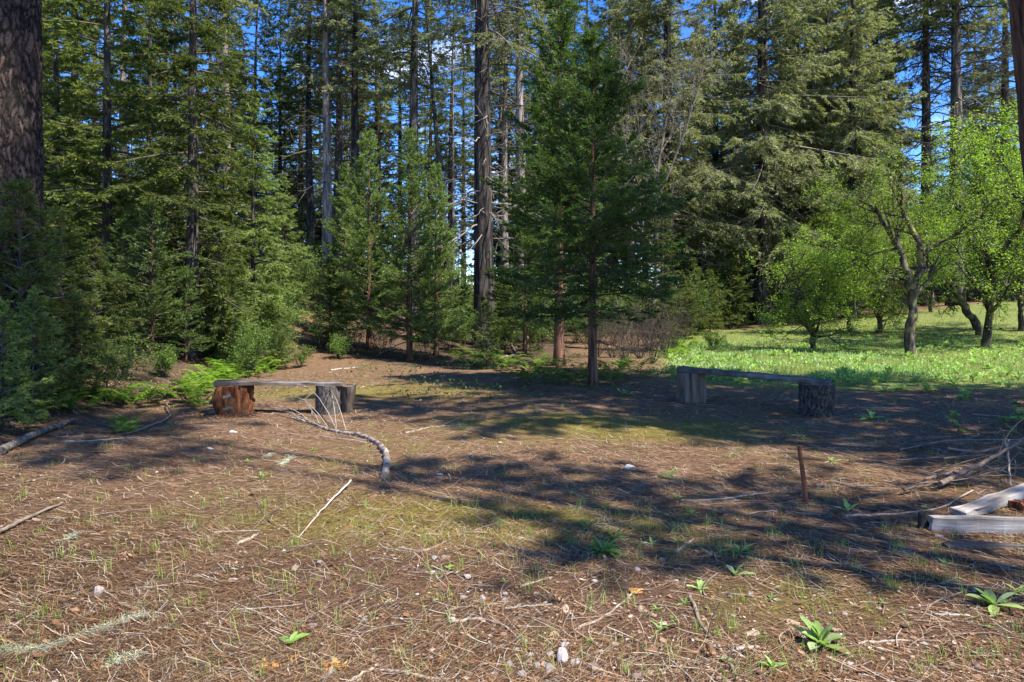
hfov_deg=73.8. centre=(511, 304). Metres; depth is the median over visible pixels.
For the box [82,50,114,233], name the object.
fir tree
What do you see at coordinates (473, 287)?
shrub
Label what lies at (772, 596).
rosette
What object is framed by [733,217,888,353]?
apple tree
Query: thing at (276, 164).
forest tree
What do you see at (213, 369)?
fern
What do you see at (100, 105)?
fir tree
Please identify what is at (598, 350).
shrub
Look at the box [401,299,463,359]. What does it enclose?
shrub
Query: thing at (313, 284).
shrub
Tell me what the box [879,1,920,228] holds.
fir tree
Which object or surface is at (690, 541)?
stick
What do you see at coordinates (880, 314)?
apple tree
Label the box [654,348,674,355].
fern
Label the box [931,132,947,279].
fir tree
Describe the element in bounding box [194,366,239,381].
fern
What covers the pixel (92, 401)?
fern
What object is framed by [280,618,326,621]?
twig
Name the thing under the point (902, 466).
brush branch
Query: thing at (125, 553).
pine cone
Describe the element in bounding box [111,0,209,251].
fir tree
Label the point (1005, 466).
brush branch
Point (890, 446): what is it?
brush branch
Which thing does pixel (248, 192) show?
fir tree
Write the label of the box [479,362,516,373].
fern
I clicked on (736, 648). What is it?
stick
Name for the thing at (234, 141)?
fir tree
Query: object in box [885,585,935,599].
twig
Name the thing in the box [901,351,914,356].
felted plant
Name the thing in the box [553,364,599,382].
fern
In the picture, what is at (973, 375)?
felted plant
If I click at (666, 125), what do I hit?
oak tree
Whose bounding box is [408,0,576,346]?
fir tree
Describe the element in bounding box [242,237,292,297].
shrub
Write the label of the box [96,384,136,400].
fern
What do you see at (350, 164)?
forest tree
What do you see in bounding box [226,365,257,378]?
fern
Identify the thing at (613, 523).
twig
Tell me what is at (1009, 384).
felted plant
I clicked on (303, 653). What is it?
stick
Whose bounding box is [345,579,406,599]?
twig
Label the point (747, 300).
shrub
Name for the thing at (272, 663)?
dry sprig
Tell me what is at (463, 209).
forest tree
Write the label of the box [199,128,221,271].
fir tree
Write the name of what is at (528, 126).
fir tree
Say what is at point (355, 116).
forest tree
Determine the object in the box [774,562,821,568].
twig
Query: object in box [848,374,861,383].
felted plant
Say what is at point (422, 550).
stick
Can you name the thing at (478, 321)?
fir sapling
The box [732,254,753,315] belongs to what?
fir sapling
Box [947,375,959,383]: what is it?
felted plant
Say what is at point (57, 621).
bark piece
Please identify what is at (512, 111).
forest tree
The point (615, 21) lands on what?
forest tree
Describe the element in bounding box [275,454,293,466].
lichen clump
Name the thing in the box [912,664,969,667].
twig
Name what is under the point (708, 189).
fir tree
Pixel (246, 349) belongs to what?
shrub
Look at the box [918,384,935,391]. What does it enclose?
felted plant
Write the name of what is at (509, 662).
stone
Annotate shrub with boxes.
[76,313,160,403]
[92,337,155,380]
[143,342,180,376]
[220,308,273,376]
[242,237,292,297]
[242,271,312,343]
[250,306,307,367]
[256,281,306,339]
[259,225,321,293]
[261,270,313,326]
[262,334,294,361]
[265,230,321,287]
[274,245,325,309]
[285,237,348,308]
[285,342,315,366]
[302,284,346,350]
[304,289,333,330]
[306,259,343,299]
[325,295,375,354]
[326,333,352,358]
[355,296,406,356]
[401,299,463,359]
[414,296,468,342]
[438,291,477,348]
[439,253,495,325]
[447,301,477,347]
[460,256,523,328]
[482,302,520,351]
[492,305,531,345]
[512,284,568,350]
[527,276,573,336]
[528,282,582,340]
[529,257,605,332]
[551,296,598,343]
[566,307,604,347]
[576,261,629,329]
[577,305,620,356]
[579,300,637,357]
[596,295,644,342]
[599,266,650,333]
[600,300,657,362]
[607,291,662,352]
[609,295,674,358]
[615,284,683,350]
[628,306,683,363]
[636,293,695,355]
[657,289,700,346]
[665,264,726,335]
[677,263,731,328]
[700,328,730,348]
[703,263,757,325]
[726,263,776,322]
[727,292,763,326]
[772,285,794,316]
[794,285,824,310]
[946,270,976,300]
[965,266,984,301]
[981,259,1014,298]
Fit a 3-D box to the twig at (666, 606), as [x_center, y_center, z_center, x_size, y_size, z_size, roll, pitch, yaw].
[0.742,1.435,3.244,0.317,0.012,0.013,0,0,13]
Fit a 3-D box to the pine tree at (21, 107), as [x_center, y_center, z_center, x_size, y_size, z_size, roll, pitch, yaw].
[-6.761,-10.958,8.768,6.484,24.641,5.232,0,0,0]
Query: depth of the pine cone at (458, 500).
4.94 m
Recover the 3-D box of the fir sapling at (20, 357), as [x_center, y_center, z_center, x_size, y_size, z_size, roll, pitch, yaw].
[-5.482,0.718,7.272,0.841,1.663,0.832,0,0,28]
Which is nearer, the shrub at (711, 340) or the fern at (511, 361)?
the fern at (511, 361)
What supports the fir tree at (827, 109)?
on the ground at (320, 361)
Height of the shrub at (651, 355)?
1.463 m
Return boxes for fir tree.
[41,0,142,333]
[42,0,187,340]
[42,8,99,214]
[43,0,140,245]
[43,17,91,257]
[50,0,139,233]
[67,0,218,330]
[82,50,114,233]
[98,0,293,363]
[98,129,123,230]
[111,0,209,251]
[117,107,143,176]
[118,19,182,221]
[128,0,213,261]
[158,3,257,230]
[162,1,276,327]
[183,87,312,361]
[183,191,261,359]
[198,1,274,223]
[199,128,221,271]
[205,36,271,245]
[244,0,321,258]
[257,173,313,323]
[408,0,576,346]
[466,31,535,282]
[466,187,494,278]
[491,76,525,276]
[497,34,550,261]
[515,0,571,273]
[565,0,687,297]
[566,0,616,287]
[582,0,765,324]
[601,13,641,276]
[616,1,687,316]
[639,166,690,349]
[650,46,680,285]
[652,17,703,300]
[671,0,884,324]
[672,0,770,292]
[677,91,723,274]
[678,23,718,292]
[684,87,718,272]
[694,10,751,280]
[710,0,877,314]
[732,51,777,244]
[743,37,814,315]
[748,0,926,315]
[777,0,933,317]
[812,0,943,306]
[818,0,906,307]
[835,0,1009,305]
[846,0,921,261]
[877,0,1020,305]
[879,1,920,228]
[910,135,946,218]
[931,0,1022,301]
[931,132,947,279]
[944,2,1010,293]
[985,76,1023,223]
[989,91,1022,275]
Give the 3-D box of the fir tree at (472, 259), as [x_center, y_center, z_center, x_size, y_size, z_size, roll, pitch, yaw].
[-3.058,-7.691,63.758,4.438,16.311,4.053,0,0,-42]
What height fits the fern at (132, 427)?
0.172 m
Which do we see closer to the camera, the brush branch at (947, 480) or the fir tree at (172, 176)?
the brush branch at (947, 480)
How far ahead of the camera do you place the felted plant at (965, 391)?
10.52 m
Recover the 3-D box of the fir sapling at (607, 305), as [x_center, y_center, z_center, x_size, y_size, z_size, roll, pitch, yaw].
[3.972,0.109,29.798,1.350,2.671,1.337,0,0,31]
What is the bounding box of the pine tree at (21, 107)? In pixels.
[0,0,61,397]
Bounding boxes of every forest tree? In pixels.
[83,0,188,206]
[170,0,284,232]
[215,0,294,288]
[259,0,350,292]
[261,107,282,228]
[263,0,334,258]
[265,77,298,238]
[267,0,375,304]
[270,111,296,228]
[275,1,392,285]
[282,95,322,240]
[293,0,419,304]
[293,38,335,254]
[313,11,385,255]
[332,52,372,263]
[335,0,418,282]
[348,0,474,322]
[348,75,373,257]
[359,0,435,278]
[360,80,396,271]
[384,160,406,263]
[402,11,459,276]
[418,1,474,268]
[418,87,455,249]
[421,104,460,275]
[432,18,498,299]
[456,0,553,284]
[461,0,579,339]
[467,32,526,278]
[491,0,582,264]
[515,39,566,277]
[532,0,606,275]
[578,0,655,302]
[578,19,605,278]
[592,0,679,325]
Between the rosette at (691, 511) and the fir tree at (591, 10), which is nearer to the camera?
the rosette at (691, 511)
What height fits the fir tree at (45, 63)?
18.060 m
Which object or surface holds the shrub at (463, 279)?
on the ground at (320, 361)
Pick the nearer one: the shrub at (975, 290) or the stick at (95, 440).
the stick at (95, 440)
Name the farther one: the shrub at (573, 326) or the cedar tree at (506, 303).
the shrub at (573, 326)
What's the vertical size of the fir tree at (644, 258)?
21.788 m
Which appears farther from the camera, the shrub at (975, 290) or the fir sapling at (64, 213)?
the shrub at (975, 290)
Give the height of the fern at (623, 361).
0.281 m
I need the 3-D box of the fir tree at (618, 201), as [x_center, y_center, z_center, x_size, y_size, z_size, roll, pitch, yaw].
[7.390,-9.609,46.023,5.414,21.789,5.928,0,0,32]
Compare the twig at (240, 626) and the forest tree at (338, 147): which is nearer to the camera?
the twig at (240, 626)
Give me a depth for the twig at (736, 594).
3.43 m
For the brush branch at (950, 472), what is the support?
on the ground at (320, 361)
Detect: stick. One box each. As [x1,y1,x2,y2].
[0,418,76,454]
[0,469,90,486]
[0,501,62,532]
[64,437,137,441]
[127,400,172,434]
[234,531,261,545]
[255,498,284,524]
[283,621,327,681]
[298,479,351,537]
[347,667,459,681]
[398,541,446,551]
[405,416,471,433]
[450,617,518,638]
[505,603,551,608]
[520,576,551,586]
[575,593,631,630]
[674,539,693,552]
[681,491,772,500]
[688,594,743,681]
[720,446,779,453]
[734,645,760,650]
[745,480,801,493]
[764,527,855,566]
[835,407,894,412]
[844,490,973,516]
[857,639,919,643]
[933,613,969,615]
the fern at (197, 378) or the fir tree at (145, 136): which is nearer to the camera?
the fern at (197, 378)
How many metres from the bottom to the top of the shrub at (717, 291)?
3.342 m
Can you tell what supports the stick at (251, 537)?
on the ground at (320, 361)
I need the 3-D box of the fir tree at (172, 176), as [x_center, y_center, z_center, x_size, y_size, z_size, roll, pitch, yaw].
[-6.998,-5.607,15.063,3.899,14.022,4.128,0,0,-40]
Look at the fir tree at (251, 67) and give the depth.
32.87 m
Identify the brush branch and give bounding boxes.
[843,455,925,465]
[847,485,929,489]
[855,445,919,456]
[859,441,928,446]
[865,459,948,469]
[882,479,930,484]
[895,442,976,453]
[896,449,983,460]
[899,439,1018,450]
[902,433,985,442]
[903,449,985,467]
[903,482,976,490]
[918,468,999,483]
[924,463,1023,479]
[925,430,971,436]
[927,465,1003,474]
[936,459,1015,481]
[937,418,1023,485]
[939,440,999,443]
[943,456,992,465]
[944,438,1000,446]
[948,424,1023,452]
[952,470,984,486]
[971,419,1015,425]
[972,414,1005,417]
[984,448,1021,470]
[985,436,1023,444]
[992,460,1021,467]
[1003,436,1011,486]
[1006,438,1023,449]
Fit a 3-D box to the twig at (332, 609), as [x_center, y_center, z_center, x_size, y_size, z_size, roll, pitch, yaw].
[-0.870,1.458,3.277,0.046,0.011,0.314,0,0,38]
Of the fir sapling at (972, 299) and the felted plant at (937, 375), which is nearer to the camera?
the felted plant at (937, 375)
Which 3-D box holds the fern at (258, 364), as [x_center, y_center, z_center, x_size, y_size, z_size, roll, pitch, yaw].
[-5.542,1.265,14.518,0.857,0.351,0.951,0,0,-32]
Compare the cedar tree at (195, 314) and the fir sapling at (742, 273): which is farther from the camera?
the fir sapling at (742, 273)
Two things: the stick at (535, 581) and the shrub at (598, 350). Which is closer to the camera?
the stick at (535, 581)
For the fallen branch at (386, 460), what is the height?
0.556 m
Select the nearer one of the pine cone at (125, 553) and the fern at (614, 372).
the pine cone at (125, 553)
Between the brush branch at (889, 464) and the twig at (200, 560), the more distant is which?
the brush branch at (889, 464)
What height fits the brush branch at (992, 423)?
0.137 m
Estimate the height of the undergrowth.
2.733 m
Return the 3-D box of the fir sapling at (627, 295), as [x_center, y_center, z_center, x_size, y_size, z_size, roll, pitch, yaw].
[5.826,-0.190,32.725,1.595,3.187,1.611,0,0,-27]
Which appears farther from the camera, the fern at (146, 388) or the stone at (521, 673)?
the fern at (146, 388)
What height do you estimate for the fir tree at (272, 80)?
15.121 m
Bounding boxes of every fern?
[7,398,55,416]
[35,389,83,409]
[53,395,104,411]
[84,383,141,404]
[87,385,116,392]
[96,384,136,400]
[97,385,165,406]
[104,410,151,426]
[109,420,143,432]
[123,384,168,401]
[128,375,193,397]
[155,383,212,402]
[163,377,209,393]
[169,383,214,399]
[173,373,213,388]
[178,379,213,400]
[179,369,226,380]
[183,375,212,389]
[185,364,224,375]
[186,391,212,407]
[192,362,235,378]
[193,368,248,380]
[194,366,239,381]
[203,357,238,368]
[203,363,229,371]
[210,357,253,369]
[214,360,245,373]
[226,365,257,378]
[234,355,274,366]
[254,365,278,375]
[259,359,282,368]
[432,355,450,363]
[447,353,484,365]
[456,350,476,361]
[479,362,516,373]
[493,354,524,366]
[497,356,528,370]
[503,364,552,382]
[509,357,549,371]
[520,358,564,376]
[533,354,561,367]
[535,368,570,382]
[549,354,585,371]
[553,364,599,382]
[567,361,598,374]
[597,358,612,372]
[597,359,635,373]
[597,361,629,381]
[600,365,630,376]
[609,355,656,373]
[610,355,632,368]
[630,366,658,376]
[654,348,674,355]
[666,343,686,353]
[666,346,697,356]
[691,338,705,345]
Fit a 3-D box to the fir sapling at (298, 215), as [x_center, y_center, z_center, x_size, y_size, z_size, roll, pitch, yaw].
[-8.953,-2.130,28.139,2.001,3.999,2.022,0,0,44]
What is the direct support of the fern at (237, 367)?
on the ground at (320, 361)
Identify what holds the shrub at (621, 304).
on the ground at (320, 361)
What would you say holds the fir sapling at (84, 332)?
on the ground at (320, 361)
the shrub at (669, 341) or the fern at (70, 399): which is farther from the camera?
the shrub at (669, 341)
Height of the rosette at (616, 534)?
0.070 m
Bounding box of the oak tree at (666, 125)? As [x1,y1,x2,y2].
[531,0,821,325]
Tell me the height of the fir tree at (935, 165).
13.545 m
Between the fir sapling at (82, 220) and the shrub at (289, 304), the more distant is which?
the fir sapling at (82, 220)
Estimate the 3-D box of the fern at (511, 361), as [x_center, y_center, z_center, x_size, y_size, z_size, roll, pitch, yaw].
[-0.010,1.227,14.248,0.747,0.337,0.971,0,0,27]
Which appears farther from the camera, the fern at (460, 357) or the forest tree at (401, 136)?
the forest tree at (401, 136)
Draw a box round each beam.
[928,515,1023,534]
[941,540,1023,550]
[950,483,1023,514]
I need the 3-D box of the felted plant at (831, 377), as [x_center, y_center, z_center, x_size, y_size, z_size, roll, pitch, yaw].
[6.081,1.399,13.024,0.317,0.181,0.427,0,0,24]
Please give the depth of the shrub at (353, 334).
18.27 m
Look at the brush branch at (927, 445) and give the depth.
6.81 m
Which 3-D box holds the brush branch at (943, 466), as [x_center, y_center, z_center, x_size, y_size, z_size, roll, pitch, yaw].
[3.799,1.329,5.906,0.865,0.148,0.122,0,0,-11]
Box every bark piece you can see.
[51,619,67,627]
[320,650,335,656]
[561,604,568,613]
[638,605,646,612]
[743,630,759,636]
[786,619,799,624]
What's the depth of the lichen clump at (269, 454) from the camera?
6.48 m
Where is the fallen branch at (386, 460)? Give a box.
[254,377,390,478]
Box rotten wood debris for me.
[192,409,273,419]
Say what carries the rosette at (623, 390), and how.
on the ground at (320, 361)
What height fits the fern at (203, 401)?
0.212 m
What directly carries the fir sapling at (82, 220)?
on the ground at (320, 361)
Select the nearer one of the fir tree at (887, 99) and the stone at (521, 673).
the stone at (521, 673)
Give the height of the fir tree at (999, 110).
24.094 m
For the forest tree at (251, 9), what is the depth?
27.05 m
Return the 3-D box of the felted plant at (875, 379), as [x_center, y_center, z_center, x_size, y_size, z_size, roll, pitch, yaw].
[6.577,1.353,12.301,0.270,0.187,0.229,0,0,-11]
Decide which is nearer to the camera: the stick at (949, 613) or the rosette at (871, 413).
the stick at (949, 613)
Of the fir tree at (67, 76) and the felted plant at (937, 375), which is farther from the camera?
the fir tree at (67, 76)
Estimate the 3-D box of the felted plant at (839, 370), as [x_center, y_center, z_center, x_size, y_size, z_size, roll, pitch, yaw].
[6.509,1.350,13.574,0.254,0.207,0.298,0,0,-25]
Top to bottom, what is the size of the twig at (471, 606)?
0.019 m
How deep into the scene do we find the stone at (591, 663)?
2.69 m
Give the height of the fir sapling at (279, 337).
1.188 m
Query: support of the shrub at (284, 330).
on the ground at (320, 361)
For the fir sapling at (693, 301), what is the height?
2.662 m
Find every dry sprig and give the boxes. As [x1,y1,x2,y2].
[254,654,299,672]
[323,658,347,670]
[628,587,643,593]
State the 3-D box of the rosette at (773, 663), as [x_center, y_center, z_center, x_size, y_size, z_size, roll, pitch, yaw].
[1.024,1.406,2.683,0.093,0.042,0.074,0,0,-32]
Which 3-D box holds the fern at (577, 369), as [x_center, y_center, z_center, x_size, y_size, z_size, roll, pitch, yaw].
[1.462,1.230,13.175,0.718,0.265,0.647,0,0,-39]
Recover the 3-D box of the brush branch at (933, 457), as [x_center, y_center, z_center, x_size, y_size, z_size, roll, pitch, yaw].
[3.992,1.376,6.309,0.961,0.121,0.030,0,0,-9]
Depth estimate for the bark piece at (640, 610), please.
3.20 m
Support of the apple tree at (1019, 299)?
on the ground at (320, 361)
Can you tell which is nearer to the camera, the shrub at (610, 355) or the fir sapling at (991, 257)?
the shrub at (610, 355)
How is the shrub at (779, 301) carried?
on the ground at (320, 361)
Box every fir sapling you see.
[0,176,101,409]
[0,284,80,426]
[0,298,54,433]
[44,199,91,291]
[45,205,119,375]
[48,228,99,318]
[53,290,116,397]
[56,237,148,357]
[62,217,93,291]
[96,173,215,332]
[126,225,181,335]
[166,246,233,346]
[210,291,254,368]
[224,219,270,307]
[264,323,290,369]
[278,206,319,285]
[286,196,321,288]
[302,256,357,345]
[315,205,349,284]
[347,253,377,302]
[358,221,405,309]
[378,218,433,306]
[430,243,445,299]
[430,302,452,339]
[431,262,463,313]
[438,245,473,303]
[448,290,462,324]
[452,281,473,337]
[467,299,507,368]
[485,284,520,346]
[513,300,547,354]
[530,288,553,341]
[597,280,610,330]
[613,272,646,324]
[664,258,717,330]
[667,276,708,338]
[677,253,706,302]
[695,269,729,333]
[700,250,740,323]
[712,251,761,328]
[732,253,751,302]
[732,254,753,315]
[772,275,813,313]
[893,236,946,301]
[934,221,983,301]
[964,249,983,300]
[970,240,1015,301]
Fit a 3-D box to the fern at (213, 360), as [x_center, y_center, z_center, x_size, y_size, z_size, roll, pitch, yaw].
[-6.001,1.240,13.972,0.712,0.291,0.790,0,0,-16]
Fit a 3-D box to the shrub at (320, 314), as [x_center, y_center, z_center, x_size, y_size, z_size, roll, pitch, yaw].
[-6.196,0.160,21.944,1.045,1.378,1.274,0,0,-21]
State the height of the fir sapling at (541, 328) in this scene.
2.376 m
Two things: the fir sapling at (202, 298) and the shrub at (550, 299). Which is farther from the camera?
the shrub at (550, 299)
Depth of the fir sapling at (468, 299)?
23.96 m
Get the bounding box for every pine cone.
[117,551,131,560]
[379,529,390,536]
[452,497,460,504]
[504,509,514,515]
[550,594,563,604]
[701,643,715,657]
[940,643,956,656]
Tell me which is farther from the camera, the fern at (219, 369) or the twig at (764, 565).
the fern at (219, 369)
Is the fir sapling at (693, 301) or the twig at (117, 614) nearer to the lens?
the twig at (117, 614)
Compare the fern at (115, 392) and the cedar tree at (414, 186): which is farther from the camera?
the cedar tree at (414, 186)
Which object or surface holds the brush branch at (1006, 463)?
on the ground at (320, 361)
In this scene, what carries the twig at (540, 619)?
on the ground at (320, 361)
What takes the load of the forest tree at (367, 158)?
on the ground at (320, 361)
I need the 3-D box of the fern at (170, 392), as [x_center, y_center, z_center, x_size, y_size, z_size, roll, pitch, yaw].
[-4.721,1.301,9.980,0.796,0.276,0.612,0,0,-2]
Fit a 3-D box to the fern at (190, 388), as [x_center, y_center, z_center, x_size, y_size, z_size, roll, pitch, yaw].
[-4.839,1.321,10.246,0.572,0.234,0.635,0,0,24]
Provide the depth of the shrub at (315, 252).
28.88 m
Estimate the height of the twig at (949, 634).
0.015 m
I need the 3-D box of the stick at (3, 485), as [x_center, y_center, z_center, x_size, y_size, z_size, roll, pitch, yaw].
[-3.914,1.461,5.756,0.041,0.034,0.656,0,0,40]
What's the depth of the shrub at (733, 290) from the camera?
32.51 m
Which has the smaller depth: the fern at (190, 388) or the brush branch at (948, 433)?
the brush branch at (948, 433)
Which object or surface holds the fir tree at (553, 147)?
on the ground at (320, 361)
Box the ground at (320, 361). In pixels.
[0,279,1023,681]
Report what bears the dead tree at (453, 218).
on the ground at (320, 361)
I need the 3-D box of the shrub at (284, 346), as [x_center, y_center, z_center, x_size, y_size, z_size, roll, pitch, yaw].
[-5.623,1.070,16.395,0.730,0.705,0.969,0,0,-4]
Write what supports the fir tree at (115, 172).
on the ground at (320, 361)
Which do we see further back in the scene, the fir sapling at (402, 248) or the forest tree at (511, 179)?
the forest tree at (511, 179)
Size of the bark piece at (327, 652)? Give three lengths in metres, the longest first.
0.075 x 0.051 x 0.012 m
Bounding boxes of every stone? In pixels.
[93,586,104,595]
[308,623,317,629]
[490,671,498,676]
[506,660,513,666]
[517,670,526,677]
[545,663,554,673]
[556,647,568,663]
[586,662,597,669]
[625,464,634,468]
[632,673,643,679]
[972,663,981,669]
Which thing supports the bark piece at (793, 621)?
on the ground at (320, 361)
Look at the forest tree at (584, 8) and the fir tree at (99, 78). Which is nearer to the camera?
the fir tree at (99, 78)
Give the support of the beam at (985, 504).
on the ground at (320, 361)
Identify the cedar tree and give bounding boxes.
[83,217,157,344]
[108,197,198,358]
[158,266,217,362]
[311,162,376,333]
[324,127,402,350]
[364,126,459,359]
[401,162,470,355]
[476,201,567,356]
[478,0,626,365]
[493,25,699,386]
[1008,0,1023,177]
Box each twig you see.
[0,609,40,635]
[15,589,62,604]
[45,512,101,523]
[47,559,111,565]
[48,550,121,571]
[88,508,148,516]
[89,610,152,620]
[125,596,188,603]
[161,601,204,608]
[166,659,244,670]
[173,637,234,647]
[182,554,218,567]
[185,620,272,635]
[208,590,281,608]
[210,530,259,532]
[236,603,302,609]
[276,542,326,555]
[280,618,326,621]
[289,568,334,570]
[302,596,353,618]
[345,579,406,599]
[358,595,425,611]
[361,623,405,635]
[431,566,489,578]
[432,496,479,500]
[444,603,514,611]
[461,602,492,635]
[490,610,534,634]
[507,479,549,482]
[518,614,564,630]
[566,613,621,619]
[566,632,640,642]
[579,576,613,589]
[593,518,633,524]
[604,591,646,603]
[629,664,716,670]
[634,602,701,610]
[650,652,724,659]
[661,643,722,660]
[670,659,693,681]
[702,573,716,598]
[717,593,756,599]
[728,500,771,501]
[736,564,789,566]
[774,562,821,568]
[778,629,812,659]
[818,538,873,547]
[843,668,918,681]
[847,555,917,567]
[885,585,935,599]
[894,554,949,565]
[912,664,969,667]
[925,596,950,599]
[927,585,971,591]
[927,591,961,610]
[945,582,983,585]
[948,632,1003,635]
[962,620,1023,636]
[973,648,1023,662]
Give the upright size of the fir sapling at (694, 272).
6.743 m
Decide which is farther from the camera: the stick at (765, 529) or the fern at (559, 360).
the fern at (559, 360)
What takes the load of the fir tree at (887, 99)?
on the ground at (320, 361)
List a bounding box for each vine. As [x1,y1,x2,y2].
[944,410,965,434]
[996,397,1023,430]
[1004,405,1023,438]
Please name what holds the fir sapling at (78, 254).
on the ground at (320, 361)
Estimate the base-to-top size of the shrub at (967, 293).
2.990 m
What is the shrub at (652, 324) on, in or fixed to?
on the ground at (320, 361)
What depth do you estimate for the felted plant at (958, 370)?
14.35 m
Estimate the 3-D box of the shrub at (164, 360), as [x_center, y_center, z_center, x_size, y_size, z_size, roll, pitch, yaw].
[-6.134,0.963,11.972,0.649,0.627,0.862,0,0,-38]
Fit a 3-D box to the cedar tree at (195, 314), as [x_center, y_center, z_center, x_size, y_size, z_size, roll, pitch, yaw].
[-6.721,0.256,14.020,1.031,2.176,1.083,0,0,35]
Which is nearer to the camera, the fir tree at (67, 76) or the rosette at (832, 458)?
the rosette at (832, 458)
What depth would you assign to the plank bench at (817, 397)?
9.37 m
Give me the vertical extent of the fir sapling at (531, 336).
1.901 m
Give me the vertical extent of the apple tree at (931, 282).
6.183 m
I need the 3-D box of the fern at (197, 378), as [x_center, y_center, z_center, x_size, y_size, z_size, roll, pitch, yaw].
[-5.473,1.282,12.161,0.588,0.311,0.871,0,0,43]
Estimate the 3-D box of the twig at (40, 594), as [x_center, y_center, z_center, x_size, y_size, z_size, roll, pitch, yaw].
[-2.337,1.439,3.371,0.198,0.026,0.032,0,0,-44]
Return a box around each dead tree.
[424,52,474,279]
[425,5,454,318]
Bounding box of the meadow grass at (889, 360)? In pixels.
[645,300,1023,393]
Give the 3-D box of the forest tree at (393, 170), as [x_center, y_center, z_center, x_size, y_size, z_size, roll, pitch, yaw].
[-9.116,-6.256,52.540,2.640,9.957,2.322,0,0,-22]
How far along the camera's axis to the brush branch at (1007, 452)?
5.84 m
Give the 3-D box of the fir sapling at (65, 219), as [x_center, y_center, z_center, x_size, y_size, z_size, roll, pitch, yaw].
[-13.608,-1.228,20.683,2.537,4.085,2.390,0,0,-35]
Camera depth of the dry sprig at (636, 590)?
3.42 m
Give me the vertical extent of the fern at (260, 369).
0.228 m
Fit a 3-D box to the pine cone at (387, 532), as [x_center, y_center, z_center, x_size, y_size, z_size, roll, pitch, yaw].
[-0.791,1.425,4.254,0.057,0.057,0.080,0,0,43]
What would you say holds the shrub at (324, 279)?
on the ground at (320, 361)
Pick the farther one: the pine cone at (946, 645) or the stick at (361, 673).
the pine cone at (946, 645)
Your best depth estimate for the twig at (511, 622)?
3.08 m
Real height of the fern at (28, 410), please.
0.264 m
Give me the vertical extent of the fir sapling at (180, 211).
4.835 m
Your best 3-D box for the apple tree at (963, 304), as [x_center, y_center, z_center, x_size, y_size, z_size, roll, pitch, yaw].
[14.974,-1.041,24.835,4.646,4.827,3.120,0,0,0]
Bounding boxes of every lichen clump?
[55,531,81,542]
[91,644,149,675]
[262,452,275,456]
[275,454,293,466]
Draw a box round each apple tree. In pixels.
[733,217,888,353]
[777,184,900,332]
[790,131,1023,355]
[805,191,901,320]
[809,224,949,332]
[855,209,994,335]
[878,188,971,311]
[893,92,1023,346]
[962,152,1023,330]
[992,131,1023,275]
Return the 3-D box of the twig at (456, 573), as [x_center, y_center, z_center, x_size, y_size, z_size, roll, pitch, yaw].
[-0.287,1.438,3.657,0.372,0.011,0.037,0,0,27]
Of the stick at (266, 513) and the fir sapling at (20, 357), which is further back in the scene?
the fir sapling at (20, 357)
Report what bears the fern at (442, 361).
on the ground at (320, 361)
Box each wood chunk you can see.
[917,511,929,529]
[1004,499,1023,513]
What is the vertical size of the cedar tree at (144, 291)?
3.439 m
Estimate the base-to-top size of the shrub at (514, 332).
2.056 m
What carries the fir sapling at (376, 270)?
on the ground at (320, 361)
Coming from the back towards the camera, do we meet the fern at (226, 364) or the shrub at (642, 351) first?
the shrub at (642, 351)
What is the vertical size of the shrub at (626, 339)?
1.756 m
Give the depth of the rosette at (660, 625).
3.00 m
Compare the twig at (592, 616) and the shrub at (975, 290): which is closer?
the twig at (592, 616)
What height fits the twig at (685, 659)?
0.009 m
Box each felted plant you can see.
[668,353,678,358]
[732,377,750,382]
[808,370,824,377]
[824,373,838,380]
[830,368,848,375]
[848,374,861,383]
[858,353,871,360]
[869,375,880,384]
[874,370,892,378]
[875,385,889,391]
[881,366,898,373]
[893,383,912,389]
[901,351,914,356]
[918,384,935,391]
[931,372,943,379]
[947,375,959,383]
[948,366,968,373]
[953,393,970,400]
[958,386,975,398]
[964,371,980,380]
[966,357,981,362]
[1002,366,1012,375]
[1004,382,1014,386]
[1011,371,1023,379]
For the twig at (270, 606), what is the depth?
3.26 m
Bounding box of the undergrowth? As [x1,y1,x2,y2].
[92,317,718,402]
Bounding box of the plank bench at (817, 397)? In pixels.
[676,366,834,416]
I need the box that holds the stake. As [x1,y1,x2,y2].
[797,445,807,501]
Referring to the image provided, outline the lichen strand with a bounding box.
[0,610,156,656]
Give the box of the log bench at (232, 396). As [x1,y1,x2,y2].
[207,379,355,415]
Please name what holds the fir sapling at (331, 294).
on the ground at (320, 361)
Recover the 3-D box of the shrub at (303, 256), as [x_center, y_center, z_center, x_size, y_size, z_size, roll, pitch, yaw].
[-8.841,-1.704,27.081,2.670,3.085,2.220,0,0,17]
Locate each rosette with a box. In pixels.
[279,631,308,643]
[583,535,629,559]
[604,528,626,540]
[619,389,634,394]
[649,618,674,634]
[657,467,678,480]
[675,596,694,606]
[684,509,697,516]
[687,579,709,593]
[719,541,754,558]
[726,563,753,574]
[759,653,787,667]
[765,592,781,600]
[793,614,854,658]
[825,456,841,463]
[833,497,856,510]
[857,409,885,419]
[966,588,1023,616]
[1005,583,1023,592]
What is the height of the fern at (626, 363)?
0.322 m
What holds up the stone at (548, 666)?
on the ground at (320, 361)
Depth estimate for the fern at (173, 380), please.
10.73 m
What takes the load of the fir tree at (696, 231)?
on the ground at (320, 361)
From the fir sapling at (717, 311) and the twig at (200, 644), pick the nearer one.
the twig at (200, 644)
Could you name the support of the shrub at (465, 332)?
on the ground at (320, 361)
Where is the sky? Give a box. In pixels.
[42,0,1018,288]

